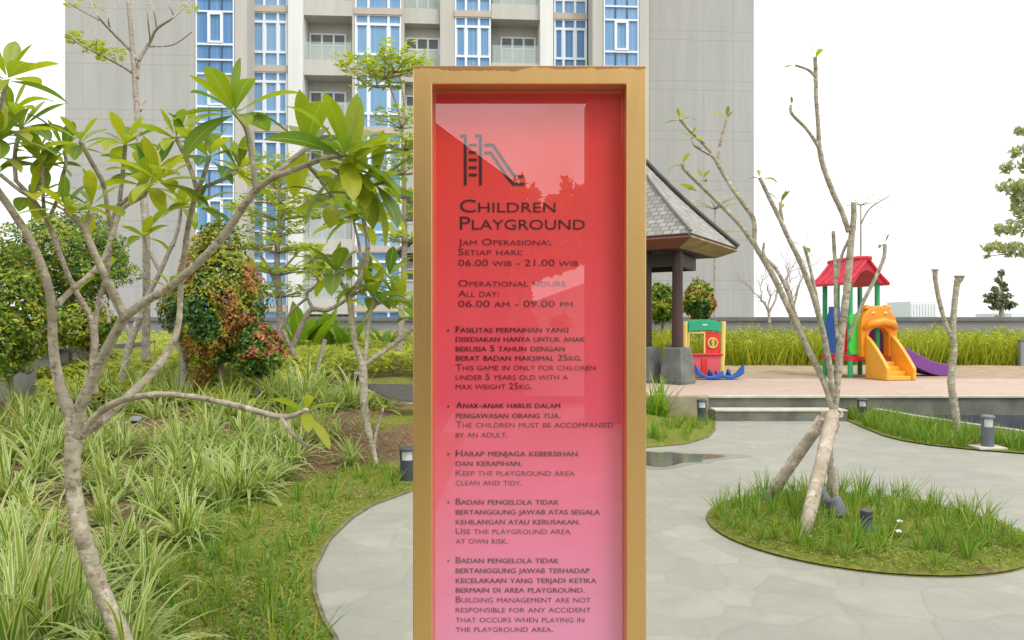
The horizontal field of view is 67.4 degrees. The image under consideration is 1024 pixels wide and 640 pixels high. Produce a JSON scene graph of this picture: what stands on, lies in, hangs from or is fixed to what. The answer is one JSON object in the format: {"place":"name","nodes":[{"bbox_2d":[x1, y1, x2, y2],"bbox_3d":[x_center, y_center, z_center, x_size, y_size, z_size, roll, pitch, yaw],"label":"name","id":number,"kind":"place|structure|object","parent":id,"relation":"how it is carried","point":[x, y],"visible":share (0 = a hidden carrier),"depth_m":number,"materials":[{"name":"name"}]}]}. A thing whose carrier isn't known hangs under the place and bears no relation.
{"place":"outdoors","nodes":[
{"label":"outdoors","id":0,"kind":"place"},
{"bbox_2d":[0,360,714,639],"bbox_3d":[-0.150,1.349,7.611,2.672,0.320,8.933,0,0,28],"label":"edge grass","id":1,"kind":"structure","parent":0,"point":[657,434],"depth_m":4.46,"materials":[{"name":"green plant"}]},
{"bbox_2d":[0,374,61,429],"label":"spider plant","id":2,"kind":"object","parent":1,"relation":"on","point":[13,402],"visible":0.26,"depth_m":8.80,"materials":[{"name":"plant"}]},
{"bbox_2d":[0,240,62,430],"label":"round shrub","id":3,"kind":"object","parent":1,"relation":"on","point":[20,335],"visible":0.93,"depth_m":8.67,"materials":[{"name":"green plant"}]},
{"bbox_2d":[0,429,63,507],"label":"spider plant","id":4,"kind":"object","parent":1,"relation":"on","point":[6,477],"visible":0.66,"depth_m":6.30,"materials":[{"name":"green plant"}]},
{"bbox_2d":[0,388,64,453],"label":"spider plant","id":5,"kind":"object","parent":1,"relation":"on","point":[23,422],"visible":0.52,"depth_m":8.11,"materials":[{"name":"green plant"}]},
{"bbox_2d":[1,476,68,517],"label":"spider plant","id":6,"kind":"object","parent":1,"relation":"on","point":[24,496],"visible":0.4,"depth_m":5.80,"materials":[{"name":"plant"}]},
{"bbox_2d":[0,474,83,554],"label":"spider plant","id":7,"kind":"object","parent":1,"relation":"on","point":[5,523],"visible":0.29,"depth_m":4.72,"materials":[{"name":"plant"}]},
{"bbox_2d":[0,407,90,484],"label":"spider plant","id":8,"kind":"object","parent":1,"relation":"on","point":[46,466],"visible":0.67,"depth_m":6.94,"materials":[{"name":"green plant"}]},
{"bbox_2d":[1,487,98,549],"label":"spider plant","id":9,"kind":"object","parent":1,"relation":"on","point":[53,528],"visible":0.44,"depth_m":4.97,"materials":[{"name":"green plant"}]},
{"bbox_2d":[0,513,125,619],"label":"spider plant","id":10,"kind":"object","parent":1,"relation":"on","point":[35,587],"visible":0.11,"depth_m":3.70,"materials":[{"name":"plant"}]},
{"bbox_2d":[0,201,141,360],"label":"round shrub","id":11,"kind":"object","parent":1,"relation":"on","point":[71,234],"visible":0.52,"depth_m":12.11,"materials":[{"name":"green plant"}]},
{"bbox_2d":[0,516,153,639],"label":"spider plant","id":12,"kind":"object","parent":1,"relation":"on","point":[13,619],"visible":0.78,"depth_m":3.26,"materials":[{"name":"green plant"}]},
{"bbox_2d":[0,341,155,400],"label":"garden wall","id":13,"kind":"structure","parent":1,"relation":"on","point":[19,378],"depth_m":11.29,"materials":[{"name":"grey concrete"}]},
{"bbox_2d":[0,496,161,639],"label":"spider plant","id":14,"kind":"object","parent":1,"relation":"on","point":[20,547],"visible":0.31,"depth_m":3.58,"materials":[{"name":"green plant"}]},
{"bbox_2d":[45,298,121,376],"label":"round shrub","id":15,"kind":"object","parent":1,"relation":"on","point":[75,332],"visible":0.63,"depth_m":11.77,"materials":[{"name":"green plant"}]},
{"bbox_2d":[0,532,170,639],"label":"spider plant","id":16,"kind":"object","parent":1,"relation":"on","point":[70,581],"visible":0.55,"depth_m":3.36,"materials":[{"name":"green plant"}]},
{"bbox_2d":[0,84,184,395],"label":"plumeria tree","id":17,"kind":"object","parent":1,"relation":"on","point":[43,164],"visible":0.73,"depth_m":8.64,"materials":[{"name":"green plant"}]},
{"bbox_2d":[44,433,152,502],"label":"spider plant","id":18,"kind":"object","parent":1,"relation":"on","point":[100,467],"visible":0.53,"depth_m":6.41,"materials":[{"name":"green plant"}]},
{"bbox_2d":[19,552,188,639],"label":"spider plant","id":19,"kind":"object","parent":1,"relation":"on","point":[88,617],"visible":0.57,"depth_m":3.36,"materials":[{"name":"green plant"}]},
{"bbox_2d":[58,470,158,529],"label":"spider plant","id":20,"kind":"object","parent":1,"relation":"on","point":[103,513],"visible":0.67,"depth_m":5.48,"materials":[{"name":"green plant"}]},
{"bbox_2d":[72,505,172,575],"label":"spider plant","id":21,"kind":"object","parent":1,"relation":"on","point":[107,541],"visible":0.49,"depth_m":4.45,"materials":[{"name":"green plant"}]},
{"bbox_2d":[92,412,153,465],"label":"spider plant","id":22,"kind":"object","parent":1,"relation":"on","point":[128,444],"visible":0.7,"depth_m":7.70,"materials":[{"name":"green plant"}]},
{"bbox_2d":[82,449,170,508],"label":"spider plant","id":23,"kind":"object","parent":1,"relation":"on","point":[116,488],"visible":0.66,"depth_m":6.25,"materials":[{"name":"green plant"}]},
{"bbox_2d":[62,0,199,373],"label":"tiered tree","id":24,"kind":"object","parent":1,"relation":"on","point":[134,71],"visible":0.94,"depth_m":11.46,"materials":[{"name":"grey plant"}]},
{"bbox_2d":[91,494,171,550],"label":"spider plant","id":25,"kind":"object","parent":1,"relation":"on","point":[133,539],"visible":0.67,"depth_m":4.95,"materials":[{"name":"green plant"}]},
{"bbox_2d":[94,562,181,637],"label":"spider plant","id":26,"kind":"object","parent":1,"relation":"on","point":[147,607],"visible":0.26,"depth_m":3.68,"materials":[{"name":"plant"}]},
{"bbox_2d":[49,559,237,639],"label":"spider plant","id":27,"kind":"object","parent":1,"relation":"on","point":[139,623],"visible":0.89,"depth_m":3.28,"materials":[{"name":"green plant"}]},
{"bbox_2d":[78,189,218,380],"bbox_3d":[-5.271,-0.392,11.007,1.916,3.000,0.876,0,0,0],"label":"plumeria tree","id":28,"kind":"object","parent":1,"relation":"on","point":[148,228],"visible":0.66,"depth_m":10.97,"materials":[{"name":"green plant"}]},
{"bbox_2d":[112,444,187,484],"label":"spider plant","id":29,"kind":"object","parent":1,"relation":"on","point":[143,465],"visible":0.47,"depth_m":6.96,"materials":[{"name":"plant"}]},
{"bbox_2d":[99,522,209,597],"bbox_3d":[-2.040,1.344,4.257,0.752,0.544,0.832,0,0,-42],"label":"spider plant","id":30,"kind":"object","parent":1,"relation":"on","point":[145,553],"visible":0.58,"depth_m":4.25,"materials":[{"name":"green plant"}]},
{"bbox_2d":[123,378,194,420],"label":"spider plant","id":31,"kind":"object","parent":1,"relation":"on","point":[155,413],"visible":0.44,"depth_m":9.40,"materials":[{"name":"plant"}]},
{"bbox_2d":[106,451,219,522],"bbox_3d":[-2.644,1.308,5.705,0.932,0.681,0.824,0,0,13],"label":"spider plant","id":32,"kind":"object","parent":1,"relation":"on","point":[160,506],"visible":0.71,"depth_m":5.68,"materials":[{"name":"green plant"}]},
{"bbox_2d":[127,400,206,467],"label":"spider plant","id":33,"kind":"object","parent":1,"relation":"on","point":[175,430],"visible":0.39,"depth_m":7.51,"materials":[{"name":"green plant"}]},
{"bbox_2d":[118,476,245,553],"bbox_3d":[-2.156,1.315,5.119,0.891,0.662,1.007,0,0,-17],"label":"spider plant","id":34,"kind":"object","parent":1,"relation":"on","point":[188,515],"visible":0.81,"depth_m":5.08,"materials":[{"name":"green plant"}]},
{"bbox_2d":[125,426,250,510],"bbox_3d":[-2.560,1.282,6.239,1.069,0.878,1.208,0,0,45],"label":"spider plant","id":35,"kind":"object","parent":1,"relation":"on","point":[193,476],"visible":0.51,"depth_m":6.18,"materials":[{"name":"green plant"}]},
{"bbox_2d":[148,393,253,463],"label":"spider plant","id":36,"kind":"object","parent":1,"relation":"on","point":[208,426],"visible":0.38,"depth_m":7.77,"materials":[{"name":"green plant"}]},
{"bbox_2d":[0,41,412,639],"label":"plumeria tree","id":37,"kind":"object","parent":1,"relation":"on","point":[350,179],"visible":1,"depth_m":3.01,"materials":[{"name":"green plant"}]},
{"bbox_2d":[22,445,396,639],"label":"leaf litter","id":38,"kind":"object","parent":1,"relation":"on","point":[225,562],"visible":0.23,"depth_m":4.66,"materials":[{"name":"green plant"}]},
{"bbox_2d":[155,217,276,389],"bbox_3d":[-4.060,-0.179,10.515,1.359,2.541,1.471,0,0,43],"label":"round shrub","id":39,"kind":"object","parent":1,"relation":"on","point":[214,347],"visible":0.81,"depth_m":10.22,"materials":[{"name":"green plant"}]},
{"bbox_2d":[163,443,279,515],"bbox_3d":[-2.285,1.298,6.077,0.955,0.695,1.022,0,0,-5],"label":"spider plant","id":40,"kind":"object","parent":1,"relation":"on","point":[220,479],"visible":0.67,"depth_m":6.06,"materials":[{"name":"green plant"}]},
{"bbox_2d":[32,326,412,407],"bbox_3d":[-7.169,0.650,15.733,12.474,1.051,12.287,0,0,0],"label":"ground cover","id":41,"kind":"object","parent":1,"relation":"on","point":[336,354],"visible":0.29,"depth_m":12.05,"materials":[{"name":"green plant"}]},
{"bbox_2d":[148,272,193,388],"bbox_3d":[-4.635,0.158,10.372,0.543,1.656,0.489,0,0,30],"label":"plumeria tree","id":42,"kind":"object","parent":41,"relation":"on","point":[183,367],"visible":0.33,"depth_m":10.36,"materials":[{"name":"green plant"}]},
{"bbox_2d":[183,419,284,470],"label":"spider plant","id":43,"kind":"object","parent":1,"relation":"on","point":[239,444],"visible":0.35,"depth_m":7.48,"materials":[{"name":"plant"}]},
{"bbox_2d":[178,423,304,507],"bbox_3d":[-2.222,1.244,6.273,1.171,0.826,1.058,0,0,-11],"label":"spider plant","id":44,"kind":"object","parent":1,"relation":"on","point":[242,483],"visible":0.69,"depth_m":6.26,"materials":[{"name":"green plant"}]},
{"bbox_2d":[204,389,285,446],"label":"spider plant","id":45,"kind":"object","parent":1,"relation":"on","point":[247,418],"visible":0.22,"depth_m":8.22,"materials":[{"name":"plant"}]},
{"bbox_2d":[232,322,289,398],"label":"round shrub","id":46,"kind":"object","parent":1,"relation":"on","point":[253,356],"visible":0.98,"depth_m":10.01,"materials":[{"name":"green plant"}]},
{"bbox_2d":[231,421,307,473],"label":"spider plant","id":47,"kind":"object","parent":1,"relation":"on","point":[258,449],"visible":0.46,"depth_m":7.24,"materials":[{"name":"plant"}]},
{"bbox_2d":[211,149,328,349],"bbox_3d":[-4.271,-0.937,13.987,2.296,4.208,2.028,0,0,-33],"label":"tiered tree","id":48,"kind":"object","parent":1,"relation":"on","point":[278,271],"visible":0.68,"depth_m":13.90,"materials":[{"name":"green plant"}]},
{"bbox_2d":[239,428,320,488],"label":"spider plant","id":49,"kind":"object","parent":1,"relation":"on","point":[285,467],"visible":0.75,"depth_m":7.03,"materials":[{"name":"plant"}]},
{"bbox_2d":[254,411,335,470],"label":"spider plant","id":50,"kind":"object","parent":1,"relation":"on","point":[291,442],"visible":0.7,"depth_m":7.65,"materials":[{"name":"plant"}]},
{"bbox_2d":[253,343,349,416],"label":"spider plant","id":51,"kind":"object","parent":1,"relation":"on","point":[304,387],"visible":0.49,"depth_m":9.90,"materials":[{"name":"green plant"}]},
{"bbox_2d":[271,301,337,345],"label":"canna plant","id":52,"kind":"object","parent":1,"relation":"on","point":[311,332],"visible":0.4,"depth_m":16.71,"materials":[{"name":"green plant"}]},
{"bbox_2d":[280,247,364,367],"bbox_3d":[-2.967,-0.194,11.964,1.319,1.910,0.752,0,0,0],"label":"plumeria tree","id":53,"kind":"object","parent":1,"relation":"on","point":[300,328],"visible":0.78,"depth_m":11.98,"materials":[{"name":"green plant"}]},
{"bbox_2d":[314,427,379,470],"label":"spider plant","id":54,"kind":"object","parent":1,"relation":"on","point":[349,457],"visible":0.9,"depth_m":7.63,"materials":[{"name":"plant"}]},
{"bbox_2d":[320,363,384,414],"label":"spider plant","id":55,"kind":"object","parent":1,"relation":"on","point":[351,390],"visible":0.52,"depth_m":9.94,"materials":[{"name":"plant"}]},
{"bbox_2d":[296,180,412,464],"bbox_3d":[-1.430,0.035,7.785,1.386,2.892,1.385,0,0,-44],"label":"plumeria tree","id":56,"kind":"object","parent":1,"relation":"on","point":[330,283],"visible":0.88,"depth_m":7.67,"materials":[{"name":"green plant"}]},
{"bbox_2d":[329,36,433,373],"bbox_3d":[-2.404,-2.033,14.984,2.253,6.576,1.700,0,0,0],"label":"tiered tree","id":57,"kind":"object","parent":1,"relation":"on","point":[389,73],"visible":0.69,"depth_m":14.92,"materials":[{"name":"green plant"}]},
{"bbox_2d":[399,446,412,480],"bbox_3d":[-0.965,1.325,7.080,0.154,0.310,0.154,0,0,0],"label":"bollard light","id":58,"kind":"object","parent":1,"relation":"on","point":[406,457],"visible":0.79,"depth_m":7.03,"materials":[{"name":"grey metal"}]},
{"bbox_2d":[151,462,1023,639],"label":"grass","id":59,"kind":"structure","parent":1,"relation":"on","point":[246,612],"depth_m":4.79,"materials":[{"name":"green plant"}]},
{"bbox_2d":[646,372,695,416],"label":"strap plant","id":60,"kind":"object","parent":1,"relation":"on","point":[654,406],"visible":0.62,"depth_m":11.55,"materials":[{"name":"green plant"}]},
{"bbox_2d":[0,0,1023,318],"label":"sky","id":61,"kind":"structure","parent":0,"point":[921,102],"materials":[{"name":"white"}]},
{"bbox_2d":[316,421,1023,639],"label":"path","id":62,"kind":"structure","parent":0,"point":[705,580],"depth_m":4.56,"materials":[{"name":"grey concrete"}]},
{"bbox_2d":[312,421,715,639],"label":"bed edging","id":63,"kind":"object","parent":62,"relation":"on","point":[332,632],"visible":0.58,"depth_m":5.10,"materials":[{"name":"grey concrete"}]},
{"bbox_2d":[413,66,645,639],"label":"playground sign","id":64,"kind":"object","parent":62,"relation":"on","point":[529,352],"visible":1,"depth_m":2.06,"materials":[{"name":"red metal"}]},
{"bbox_2d":[646,451,749,468],"bbox_3d":[1.680,1.498,8.228,1.704,0.001,1.176,0,0,17],"label":"damp stain","id":65,"kind":"object","parent":62,"relation":"on","point":[727,456],"visible":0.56,"depth_m":8.31,"materials":[{"name":"concrete"}]},
{"bbox_2d":[646,451,724,466],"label":"puddle water","id":66,"kind":"structure","parent":65,"relation":"on","point":[657,459],"depth_m":8.30,"materials":[{"name":"grey liquid"}]},
{"bbox_2d":[706,515,1023,577],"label":"planter edging","id":67,"kind":"object","parent":62,"relation":"on","point":[868,572],"visible":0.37,"depth_m":4.57,"materials":[{"name":"concrete"}]},
{"bbox_2d":[707,492,1023,574],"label":"planter soil","id":68,"kind":"structure","parent":62,"relation":"on","point":[1013,563],"depth_m":4.86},
{"bbox_2d":[664,46,888,497],"bbox_3d":[2.004,-0.286,5.843,1.709,3.579,0.463,0,0,0],"label":"plumeria tree","id":69,"kind":"object","parent":68,"relation":"on","point":[831,387],"visible":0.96,"depth_m":5.88,"materials":[{"name":"brown plant"}]},
{"bbox_2d":[763,415,823,500],"bbox_3d":[2.226,1.135,6.087,0.555,0.791,0.095,0,0,42],"label":"wooden prop","id":70,"kind":"object","parent":68,"relation":"on","point":[796,457],"visible":0.74,"depth_m":6.04,"materials":[{"name":"brown wood"}]},
{"bbox_2d":[800,409,838,532],"bbox_3d":[2.215,1.105,5.541,0.100,0.853,0.859,0,0,36],"label":"wooden prop","id":71,"kind":"object","parent":68,"relation":"on","point":[820,466],"visible":0.85,"depth_m":5.52,"materials":[{"name":"brown wood"}]},
{"bbox_2d":[838,401,1023,452],"bbox_3d":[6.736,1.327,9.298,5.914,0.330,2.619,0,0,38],"label":"border grass","id":72,"kind":"structure","parent":62,"relation":"on","point":[892,424],"depth_m":9.69,"materials":[{"name":"green plant"}]},
{"bbox_2d":[931,269,964,431],"bbox_3d":[5.536,0.435,9.750,0.436,2.159,0.143,0,0,0],"label":"plumeria tree","id":73,"kind":"object","parent":72,"relation":"on","point":[951,329],"visible":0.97,"depth_m":9.72,"materials":[{"name":"beige plant"}]},
{"bbox_2d":[968,415,1007,449],"bbox_3d":[5.500,1.292,8.880,0.320,0.385,0.240,0,0,0],"label":"bollard light","id":74,"kind":"object","parent":72,"relation":"on","point":[987,432],"visible":1,"depth_m":8.83,"materials":[{"name":"metal"}]},
{"bbox_2d":[646,379,1023,395],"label":"platform paving","id":75,"kind":"structure","parent":0,"point":[702,387],"depth_m":13.31,"materials":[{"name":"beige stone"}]},
{"bbox_2d":[646,396,707,417],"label":"platform side","id":76,"kind":"structure","parent":75,"relation":"attached to","point":[692,403],"depth_m":11.80,"materials":[{"name":"concrete"}]},
{"bbox_2d":[695,362,1023,378],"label":"paved playground floor","id":77,"kind":"structure","parent":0,"point":[796,371],"depth_m":17.26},
{"bbox_2d":[396,158,739,384],"bbox_3d":[1.030,-1.288,16.530,7.441,4.956,3.366,0,0,36],"label":"gazebo","id":78,"kind":"object","parent":77,"relation":"on","point":[683,233],"visible":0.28,"depth_m":14.08,"materials":[{"name":"grey wood"}]},
{"bbox_2d":[652,282,671,334],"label":"round shrub","id":79,"kind":"object","parent":77,"relation":"on","point":[661,302],"visible":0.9,"depth_m":21.57,"materials":[{"name":"green plant"}]},
{"bbox_2d":[683,276,717,342],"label":"round shrub","id":80,"kind":"object","parent":77,"relation":"on","point":[699,302],"visible":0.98,"depth_m":21.24,"materials":[{"name":"green plant"}]},
{"bbox_2d":[683,320,725,374],"bbox_3d":[3.834,0.581,15.815,0.918,1.183,0.872,0,0,-4],"label":"playhouse","id":81,"kind":"object","parent":77,"relation":"on","point":[712,357],"visible":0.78,"depth_m":15.42,"materials":[{"name":"red plastic"}]},
{"bbox_2d":[652,322,1023,365],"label":"lime hedge","id":82,"kind":"object","parent":77,"relation":"on","point":[747,347],"visible":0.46,"depth_m":20.18,"materials":[{"name":"green plant"}]},
{"bbox_2d":[815,256,948,380],"bbox_3d":[7.975,-0.059,15.875,2.839,2.497,1.932,0,0,-12],"label":"play structure","id":83,"kind":"object","parent":77,"relation":"on","point":[874,343],"visible":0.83,"depth_m":15.46,"materials":[{"name":"orange plastic"}]},
{"bbox_2d":[698,465,1023,566],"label":"planter grass","id":84,"kind":"structure","parent":0,"point":[857,501],"depth_m":5.39,"materials":[{"name":"green plant"}]},
{"bbox_2d":[921,415,1023,429],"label":"pond water","id":85,"kind":"structure","parent":0,"point":[1016,421],"depth_m":11.35,"materials":[{"name":"grey liquid"}]},
{"label":"ground","id":86,"kind":"structure","parent":0,"visible":0},
{"bbox_2d":[367,384,412,404],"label":"pathway","id":87,"kind":"structure","parent":86,"relation":"on","point":[402,392],"depth_m":9.49,"materials":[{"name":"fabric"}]},
{"bbox_2d":[65,0,753,316],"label":"apartment tower","id":88,"kind":"structure","parent":86,"relation":"on","point":[695,58],"depth_m":41.83,"materials":[{"name":"grey concrete"}]},
{"bbox_2d":[195,10,234,72],"bbox_3d":[-15.415,-14.435,39.875,1.964,3.234,0.170,0,0,-4],"label":"wing window","id":89,"kind":"structure","parent":88,"relation":"in","point":[214,29],"depth_m":39.88,"materials":[{"name":"blue glass"}]},
{"bbox_2d":[195,72,234,135],"bbox_3d":[-15.415,-11.201,39.875,1.964,3.234,0.170,0,0,-4],"label":"wing window","id":90,"kind":"structure","parent":88,"relation":"in","point":[201,101],"depth_m":39.87,"materials":[{"name":"blue glass"}]},
{"bbox_2d":[195,135,234,197],"bbox_3d":[-15.415,-7.968,39.875,1.964,3.234,0.170,0,0,-4],"label":"wing window","id":91,"kind":"structure","parent":88,"relation":"in","point":[213,174],"depth_m":39.89,"materials":[{"name":"blue glass"}]},
{"bbox_2d":[195,198,234,251],"bbox_3d":[-15.415,-4.734,39.875,1.964,3.234,0.170,0,0,-4],"label":"wing window","id":92,"kind":"structure","parent":88,"relation":"in","point":[204,217],"depth_m":39.87,"materials":[{"name":"blue glass"}]},
{"bbox_2d":[254,12,287,71],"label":"window","id":93,"kind":"structure","parent":88,"relation":"in","point":[271,28],"depth_m":41.53,"materials":[{"name":"blue glass"}]},
{"bbox_2d":[254,72,287,131],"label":"window","id":94,"kind":"structure","parent":88,"relation":"in","point":[275,107],"depth_m":41.53,"materials":[{"name":"blue glass"}]},
{"bbox_2d":[255,132,287,191],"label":"window","id":95,"kind":"structure","parent":88,"relation":"in","point":[261,144],"depth_m":41.53,"materials":[{"name":"blue glass"}]},
{"bbox_2d":[255,192,287,251],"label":"window","id":96,"kind":"structure","parent":88,"relation":"in","point":[270,207],"depth_m":41.53,"materials":[{"name":"blue glass"}]},
{"bbox_2d":[255,251,287,310],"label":"window","id":97,"kind":"structure","parent":88,"relation":"in","point":[269,257],"depth_m":41.53,"materials":[{"name":"blue glass"}]},
{"bbox_2d":[354,252,400,311],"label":"window","id":98,"kind":"structure","parent":88,"relation":"in","point":[380,256],"depth_m":41.87,"materials":[{"name":"blue glass"}]},
{"bbox_2d":[354,0,401,14],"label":"window","id":99,"kind":"structure","parent":88,"relation":"in","point":[370,7],"depth_m":41.83,"materials":[{"name":"blue glass"}]},
{"bbox_2d":[354,14,401,73],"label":"window","id":100,"kind":"structure","parent":88,"relation":"in","point":[369,29],"depth_m":41.90,"materials":[{"name":"blue glass"}]},
{"bbox_2d":[354,193,401,251],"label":"window","id":101,"kind":"structure","parent":88,"relation":"in","point":[379,246],"depth_m":41.88,"materials":[{"name":"blue glass"}]},
{"bbox_2d":[355,74,401,133],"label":"window","id":102,"kind":"structure","parent":88,"relation":"in","point":[372,99],"depth_m":41.90,"materials":[{"name":"blue glass"}]},
{"bbox_2d":[454,0,490,19],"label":"window","id":103,"kind":"structure","parent":88,"relation":"in","point":[463,8],"depth_m":42.21,"materials":[{"name":"blue glass"}]},
{"bbox_2d":[455,17,490,65],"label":"window","id":104,"kind":"structure","parent":88,"relation":"in","point":[472,34],"depth_m":42.23,"materials":[{"name":"blue glass"}]},
{"bbox_2d":[553,0,587,20],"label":"window","id":105,"kind":"structure","parent":88,"relation":"in","point":[563,9],"depth_m":42.54,"materials":[{"name":"blue glass"}]},
{"bbox_2d":[554,19,586,65],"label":"window","id":106,"kind":"structure","parent":88,"relation":"in","point":[570,36],"depth_m":42.57,"materials":[{"name":"blue glass"}]},
{"bbox_2d":[603,0,638,19],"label":"wing window","id":107,"kind":"structure","parent":88,"relation":"in","point":[612,9],"depth_m":41.24,"materials":[{"name":"blue glass"}]},
{"bbox_2d":[603,19,638,65],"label":"wing window","id":108,"kind":"structure","parent":88,"relation":"in","point":[620,36],"depth_m":41.23,"materials":[{"name":"blue glass"}]},
{"bbox_2d":[111,317,1023,342],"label":"parapet wall","id":109,"kind":"structure","parent":86,"relation":"on","point":[970,324],"depth_m":25.00,"materials":[{"name":"grey paint"}]},
{"bbox_2d":[708,398,1023,420],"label":"platform steps","id":110,"kind":"structure","parent":86,"relation":"on","point":[984,406],"depth_m":11.87,"materials":[{"name":"concrete"}]},
{"bbox_2d":[707,395,1023,411],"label":"step nosing","id":111,"kind":"object","parent":110,"relation":"on","point":[768,409],"visible":0.91,"depth_m":11.84,"materials":[{"name":"concrete"}]},
{"bbox_2d":[887,301,936,316],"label":"distant building","id":112,"kind":"structure","parent":86,"relation":"on","point":[915,309],"depth_m":320.00,"materials":[{"name":"white concrete"}]},
{"bbox_2d":[982,269,1018,316],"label":"conifer tree","id":113,"kind":"object","parent":86,"relation":"on","point":[1001,303],"visible":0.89,"depth_m":26.94,"materials":[{"name":"green plant"}]},
{"bbox_2d":[979,126,1023,258],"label":"leafy tree","id":114,"kind":"object","parent":86,"relation":"on","point":[1016,197],"visible":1,"depth_m":28.96,"materials":[{"name":"green plant"}]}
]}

